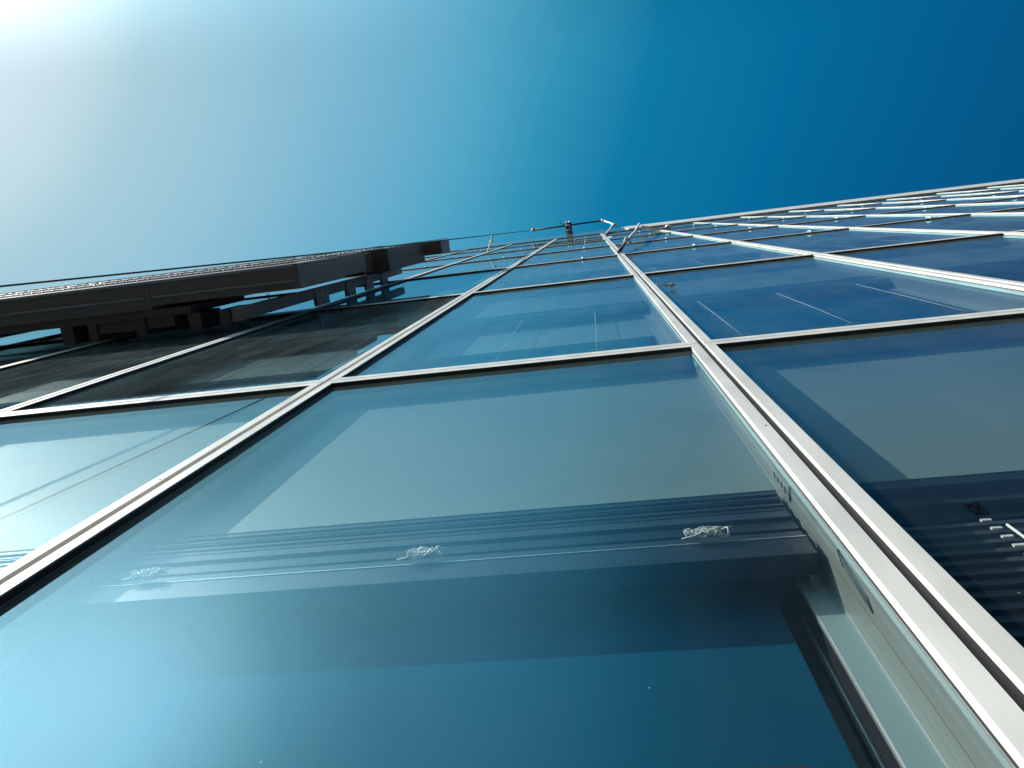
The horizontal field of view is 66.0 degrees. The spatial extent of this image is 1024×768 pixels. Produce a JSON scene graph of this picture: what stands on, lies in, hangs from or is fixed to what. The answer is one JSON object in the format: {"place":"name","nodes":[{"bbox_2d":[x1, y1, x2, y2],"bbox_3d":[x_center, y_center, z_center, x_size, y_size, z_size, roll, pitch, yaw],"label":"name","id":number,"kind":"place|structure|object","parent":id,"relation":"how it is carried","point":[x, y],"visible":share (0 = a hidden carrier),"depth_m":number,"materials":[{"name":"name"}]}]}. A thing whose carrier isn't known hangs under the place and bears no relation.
{"place":"outdoors","nodes":[
{"label":"outdoors","id":0,"kind":"place"},
{"bbox_2d":[0,0,1023,294],"label":"sky","id":1,"kind":"structure","parent":0,"point":[136,135],"materials":[{"name":"blue"}]},
{"bbox_3d":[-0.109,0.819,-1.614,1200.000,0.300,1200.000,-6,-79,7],"label":"pavement","id":2,"kind":"structure","parent":0,"visible":0},
{"bbox_2d":[0,179,1023,767],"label":"office building","id":3,"kind":"structure","parent":2,"relation":"on","point":[746,491],"depth_m":1.53,"materials":[{"name":"paint"}]},
{"bbox_2d":[0,328,60,345],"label":"window","id":4,"kind":"structure","parent":3,"relation":"in","point":[6,339],"depth_m":8.11,"materials":[{"name":"blue glass"}]},
{"bbox_2d":[0,331,136,366],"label":"window","id":5,"kind":"structure","parent":3,"relation":"in","point":[16,353],"depth_m":6.19,"materials":[{"name":"black"}]},
{"bbox_2d":[0,312,303,411],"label":"window","id":6,"kind":"structure","parent":3,"relation":"in","point":[22,383],"depth_m":4.89,"materials":[{"name":"black"}]},
{"bbox_2d":[11,292,295,344],"bbox_3d":[-3.592,-0.736,8.657,1.379,3.699,0.137,-6,-79,7],"label":"window","id":7,"kind":"structure","parent":3,"relation":"in","point":[249,300],"depth_m":9.34,"materials":[{"name":"blue glass"}]},
{"bbox_2d":[0,382,322,584],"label":"window","id":8,"kind":"structure","parent":3,"relation":"in","point":[64,472],"depth_m":2.52,"materials":[{"name":"blue glass"}]},
{"bbox_2d":[0,238,449,344],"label":"steel framework","id":9,"kind":"object","parent":3,"relation":"attached to","point":[142,306],"visible":0.97,"depth_m":6.00,"materials":[{"name":"metal"}]},
{"bbox_2d":[0,293,466,414],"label":"window","id":10,"kind":"structure","parent":3,"relation":"in","point":[315,346],"depth_m":4.14,"materials":[{"name":"black"}]},
{"bbox_2d":[0,230,532,286],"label":"cable","id":11,"kind":"object","parent":3,"relation":"attached to","point":[37,282],"visible":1,"depth_m":5.02,"materials":[{"name":"grey metal"}]},
{"bbox_2d":[171,279,403,326],"bbox_3d":[-2.232,-0.851,8.452,1.379,3.605,0.118,-6,-79,7],"label":"window","id":12,"kind":"structure","parent":3,"relation":"in","point":[309,305],"depth_m":7.70,"materials":[{"name":"blue glass"}]},
{"bbox_2d":[244,275,362,297],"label":"window","id":13,"kind":"structure","parent":3,"relation":"in","point":[306,288],"depth_m":11.37,"materials":[{"name":"blue glass"}]},
{"bbox_2d":[310,267,509,310],"bbox_3d":[-0.866,-1.005,8.335,1.379,3.699,0.137,-6,-79,7],"label":"window","id":14,"kind":"structure","parent":3,"relation":"in","point":[465,282],"depth_m":7.96,"materials":[{"name":"blue glass"}]},
{"bbox_2d":[373,264,449,282],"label":"window","id":15,"kind":"structure","parent":3,"relation":"in","point":[406,273],"depth_m":12.22,"materials":[{"name":"blue glass"}]},
{"bbox_2d":[425,255,443,259],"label":"window","id":16,"kind":"structure","parent":3,"relation":"in","point":[426,258],"depth_m":20.51,"materials":[{"name":"blue glass"}]},
{"bbox_2d":[402,255,477,269],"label":"window","id":17,"kind":"structure","parent":3,"relation":"in","point":[449,260],"depth_m":15.73,"materials":[{"name":"blue glass"}]},
{"bbox_2d":[425,250,463,256],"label":"window","id":18,"kind":"structure","parent":3,"relation":"in","point":[451,252],"depth_m":23.00,"materials":[{"name":"blue glass"}]},
{"bbox_2d":[425,249,495,260],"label":"window","id":19,"kind":"structure","parent":3,"relation":"in","point":[483,251],"depth_m":19.26,"materials":[{"name":"blue glass"}]},
{"bbox_2d":[408,255,529,278],"bbox_3d":[-0.528,-1.721,11.799,1.379,3.605,0.118,-6,-79,7],"label":"window","id":20,"kind":"structure","parent":3,"relation":"in","point":[505,262],"depth_m":11.75,"materials":[{"name":"blue glass"}]},
{"bbox_2d":[448,244,510,254],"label":"window","id":21,"kind":"structure","parent":3,"relation":"in","point":[494,247],"depth_m":22.96,"materials":[{"name":"blue glass"}]},
{"bbox_2d":[487,235,493,251],"bbox_3d":[-0.452,-3.058,17.239,0.104,0.457,0.402,23,-77,0],"label":"pole","id":22,"kind":"object","parent":3,"relation":"attached to","point":[491,240],"visible":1,"depth_m":17.04,"materials":[{"name":"white metal"}]},
{"bbox_2d":[453,247,542,263],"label":"window","id":23,"kind":"structure","parent":3,"relation":"in","point":[521,252],"depth_m":15.45,"materials":[{"name":"blue glass"}]},
{"bbox_2d":[0,344,1023,767],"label":"window","id":24,"kind":"structure","parent":3,"relation":"in","point":[614,559],"depth_m":1.27,"materials":[{"name":"blue glass"}]},
{"bbox_2d":[329,274,697,380],"bbox_3d":[0.183,-0.141,4.671,1.379,3.605,0.620,-6,-79,7],"label":"window","id":25,"kind":"structure","parent":3,"relation":"in","point":[617,313],"depth_m":4.14,"materials":[{"name":"blue glass"}]},
{"bbox_2d":[484,242,549,253],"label":"window","id":26,"kind":"structure","parent":3,"relation":"in","point":[542,244],"depth_m":19.13,"materials":[{"name":"blue glass"}]},
{"bbox_2d":[502,239,555,247],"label":"window","id":27,"kind":"structure","parent":3,"relation":"in","point":[544,241],"depth_m":22.81,"materials":[{"name":"blue glass"}]},
{"bbox_2d":[471,254,636,292],"bbox_3d":[0.498,-1.140,8.175,1.379,3.699,0.137,-6,-79,7],"label":"window","id":28,"kind":"structure","parent":3,"relation":"in","point":[612,265],"depth_m":7.80,"materials":[{"name":"blue glass"}]},
{"bbox_2d":[512,245,617,266],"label":"window","id":29,"kind":"structure","parent":3,"relation":"in","point":[608,250],"depth_m":11.59,"materials":[{"name":"blue glass"}]},
{"bbox_2d":[559,221,573,233],"bbox_3d":[2.145,-6.100,30.863,0.555,0.520,0.626,-6,-79,7],"label":"hoist trolley","id":30,"kind":"object","parent":3,"relation":"attached to","point":[568,228],"visible":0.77,"depth_m":30.69,"materials":[{"name":"grey metal"}]},
{"bbox_2d":[531,218,604,231],"bbox_3d":[2.223,-6.304,31.306,2.951,0.170,0.170,-7,-79,7],"label":"roof bar","id":31,"kind":"object","parent":3,"relation":"attached to","point":[601,220],"visible":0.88,"depth_m":31.29,"materials":[{"name":"grey metal"}]},
{"bbox_2d":[603,220,617,234],"bbox_3d":[3.267,-5.322,26.277,0.707,10.001,0.349,-20,-81,9],"label":"safety rope","id":32,"kind":"object","parent":31,"relation":"hanging from","point":[608,231],"visible":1,"depth_m":28.66,"materials":[{"name":"white"}]},
{"bbox_2d":[533,240,610,253],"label":"window","id":33,"kind":"structure","parent":3,"relation":"in","point":[601,242],"depth_m":15.31,"materials":[{"name":"blue glass"}]},
{"bbox_2d":[544,236,606,246],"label":"window","id":34,"kind":"structure","parent":3,"relation":"in","point":[585,239],"depth_m":18.95,"materials":[{"name":"blue glass"}]},
{"bbox_2d":[552,234,602,241],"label":"window","id":35,"kind":"structure","parent":3,"relation":"in","point":[594,235],"depth_m":22.57,"materials":[{"name":"blue glass"}]},
{"bbox_2d":[602,229,649,235],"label":"window","id":36,"kind":"structure","parent":3,"relation":"in","point":[627,231],"depth_m":22.41,"materials":[{"name":"blue glass"}]},
{"bbox_2d":[617,223,639,253],"bbox_3d":[2.164,-2.721,14.205,0.890,8.808,0.117,-16,-80,9],"label":"snap hook rope","id":37,"kind":"object","parent":3,"relation":"attached to","point":[626,240],"visible":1,"depth_m":11.47,"materials":[{"name":"white"}]},
{"bbox_2d":[604,230,669,239],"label":"window","id":38,"kind":"structure","parent":3,"relation":"in","point":[638,233],"depth_m":18.73,"materials":[{"name":"blue glass"}]},
{"bbox_2d":[608,232,691,245],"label":"window","id":39,"kind":"structure","parent":3,"relation":"in","point":[649,237],"depth_m":15.09,"materials":[{"name":"blue glass"}]},
{"bbox_2d":[641,224,671,230],"bbox_3d":[3.554,-3.846,19.375,0.779,0.170,0.159,-3,-79,6],"label":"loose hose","id":40,"kind":"object","parent":3,"relation":"attached to","point":[668,227],"visible":0.98,"depth_m":19.35,"materials":[{"name":"plastic"}]},
{"bbox_2d":[656,282,674,287],"bbox_3d":[0.964,-0.619,4.945,0.121,0.039,0.033,-4,-79,6],"label":"toggle cord","id":41,"kind":"object","parent":3,"relation":"attached to","point":[670,285],"visible":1,"depth_m":4.94,"materials":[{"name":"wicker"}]},
{"bbox_2d":[613,235,729,254],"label":"window","id":42,"kind":"structure","parent":3,"relation":"in","point":[685,241],"depth_m":11.38,"materials":[{"name":"blue glass"}]},
{"bbox_2d":[652,222,707,227],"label":"window","id":43,"kind":"structure","parent":3,"relation":"in","point":[695,223],"depth_m":22.36,"materials":[{"name":"blue glass"}]},
{"bbox_2d":[664,223,733,231],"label":"window","id":44,"kind":"structure","parent":3,"relation":"in","point":[693,226],"depth_m":18.51,"materials":[{"name":"blue glass"}]},
{"bbox_2d":[621,241,813,274],"bbox_3d":[1.861,-1.274,8.014,1.379,3.699,0.137,-6,-79,7],"label":"window","id":45,"kind":"structure","parent":3,"relation":"in","point":[721,253],"depth_m":7.62,"materials":[{"name":"blue glass"}]},
{"bbox_2d":[674,224,776,234],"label":"window","id":46,"kind":"structure","parent":3,"relation":"in","point":[725,228],"depth_m":14.96,"materials":[{"name":"blue glass"}]},
{"bbox_2d":[697,216,766,222],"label":"window","id":47,"kind":"structure","parent":3,"relation":"in","point":[736,218],"depth_m":21.98,"materials":[{"name":"blue glass"}]},
{"bbox_2d":[717,216,800,223],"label":"window","id":48,"kind":"structure","parent":3,"relation":"in","point":[748,220],"depth_m":18.44,"materials":[{"name":"blue glass"}]},
{"bbox_2d":[696,225,849,240],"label":"window","id":49,"kind":"structure","parent":3,"relation":"in","point":[770,231],"depth_m":11.23,"materials":[{"name":"blue glass"}]},
{"bbox_2d":[743,210,816,216],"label":"window","id":50,"kind":"structure","parent":3,"relation":"in","point":[786,212],"depth_m":21.93,"materials":[{"name":"blue glass"}]},
{"bbox_2d":[742,215,861,224],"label":"window","id":51,"kind":"structure","parent":3,"relation":"in","point":[801,219],"depth_m":14.70,"materials":[{"name":"blue glass"}]},
{"bbox_2d":[775,208,867,215],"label":"window","id":52,"kind":"structure","parent":3,"relation":"in","point":[817,212],"depth_m":18.29,"materials":[{"name":"blue"}]},
{"bbox_2d":[638,254,1023,345],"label":"window","id":53,"kind":"structure","parent":3,"relation":"in","point":[812,292],"depth_m":3.93,"materials":[{"name":"blue glass"}]},
{"bbox_2d":[793,203,875,210],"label":"window","id":54,"kind":"structure","parent":3,"relation":"in","point":[836,206],"depth_m":21.73,"materials":[{"name":"blue"}]},
{"bbox_2d":[701,311,1023,711],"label":"window","id":55,"kind":"structure","parent":3,"relation":"in","point":[915,429],"depth_m":1.70,"materials":[{"name":"blue glass"}]},
{"bbox_2d":[736,227,1002,253],"bbox_3d":[3.224,-1.409,7.853,1.379,3.699,0.137,-6,-79,7],"label":"window","id":56,"kind":"structure","parent":3,"relation":"in","point":[843,239],"depth_m":7.43,"materials":[{"name":"blue glass"}]},
{"bbox_2d":[785,213,969,227],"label":"window","id":57,"kind":"structure","parent":3,"relation":"in","point":[864,220],"depth_m":11.07,"materials":[{"name":"blue glass"}]},
{"bbox_2d":[809,204,954,215],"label":"window","id":58,"kind":"structure","parent":3,"relation":"in","point":[877,210],"depth_m":14.63,"materials":[{"name":"blue"}]},
{"bbox_2d":[826,199,943,209],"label":"window","id":59,"kind":"structure","parent":3,"relation":"in","point":[876,205],"depth_m":18.07,"materials":[{"name":"blue"}]},
{"bbox_2d":[844,196,934,204],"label":"window","id":60,"kind":"structure","parent":3,"relation":"in","point":[886,200],"depth_m":21.59,"materials":[{"name":"white"}]},
{"bbox_2d":[819,232,1023,285],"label":"window","id":61,"kind":"structure","parent":3,"relation":"in","point":[999,257],"depth_m":4.93,"materials":[{"name":"blue glass"}]},
{"bbox_2d":[852,213,1023,232],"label":"window","id":62,"kind":"structure","parent":3,"relation":"in","point":[976,222],"depth_m":8.05,"materials":[{"name":"blue glass"}]},
{"bbox_2d":[894,189,992,198],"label":"window","id":63,"kind":"structure","parent":3,"relation":"in","point":[949,193],"depth_m":21.43,"materials":[{"name":"white"}]},
{"bbox_2d":[870,202,1023,214],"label":"window","id":64,"kind":"structure","parent":3,"relation":"in","point":[980,207],"depth_m":11.20,"materials":[{"name":"blue"}]},
{"bbox_2d":[884,191,1011,202],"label":"window","id":65,"kind":"structure","parent":3,"relation":"in","point":[976,194],"depth_m":17.93,"materials":[{"name":"white"}]},
{"bbox_2d":[885,195,1023,206],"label":"window","id":66,"kind":"structure","parent":3,"relation":"in","point":[961,200],"depth_m":14.49,"materials":[{"name":"blue"}]},
{"bbox_2d":[943,187,1023,195],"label":"window","id":67,"kind":"structure","parent":3,"relation":"in","point":[1017,188],"depth_m":18.45,"materials":[{"name":"white"}]},
{"bbox_2d":[944,184,1023,192],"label":"window","id":68,"kind":"structure","parent":3,"relation":"in","point":[998,187],"depth_m":21.48,"materials":[{"name":"white"}]},
{"bbox_2d":[953,190,1023,198],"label":"window","id":69,"kind":"structure","parent":3,"relation":"in","point":[1021,192],"depth_m":15.49,"materials":[{"name":"white"}]},
{"bbox_2d":[964,196,1023,203],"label":"window","id":70,"kind":"structure","parent":3,"relation":"in","point":[1017,199],"depth_m":12.32,"materials":[{"name":"blue"}]},
{"bbox_2d":[979,207,1023,212],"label":"window","id":71,"kind":"structure","parent":3,"relation":"in","point":[1016,210],"depth_m":9.20,"materials":[{"name":"white"}]},
{"bbox_2d":[1007,230,1023,232],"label":"window","id":72,"kind":"structure","parent":3,"relation":"in","point":[1022,231],"depth_m":5.90,"materials":[{"name":"white"}]}
]}

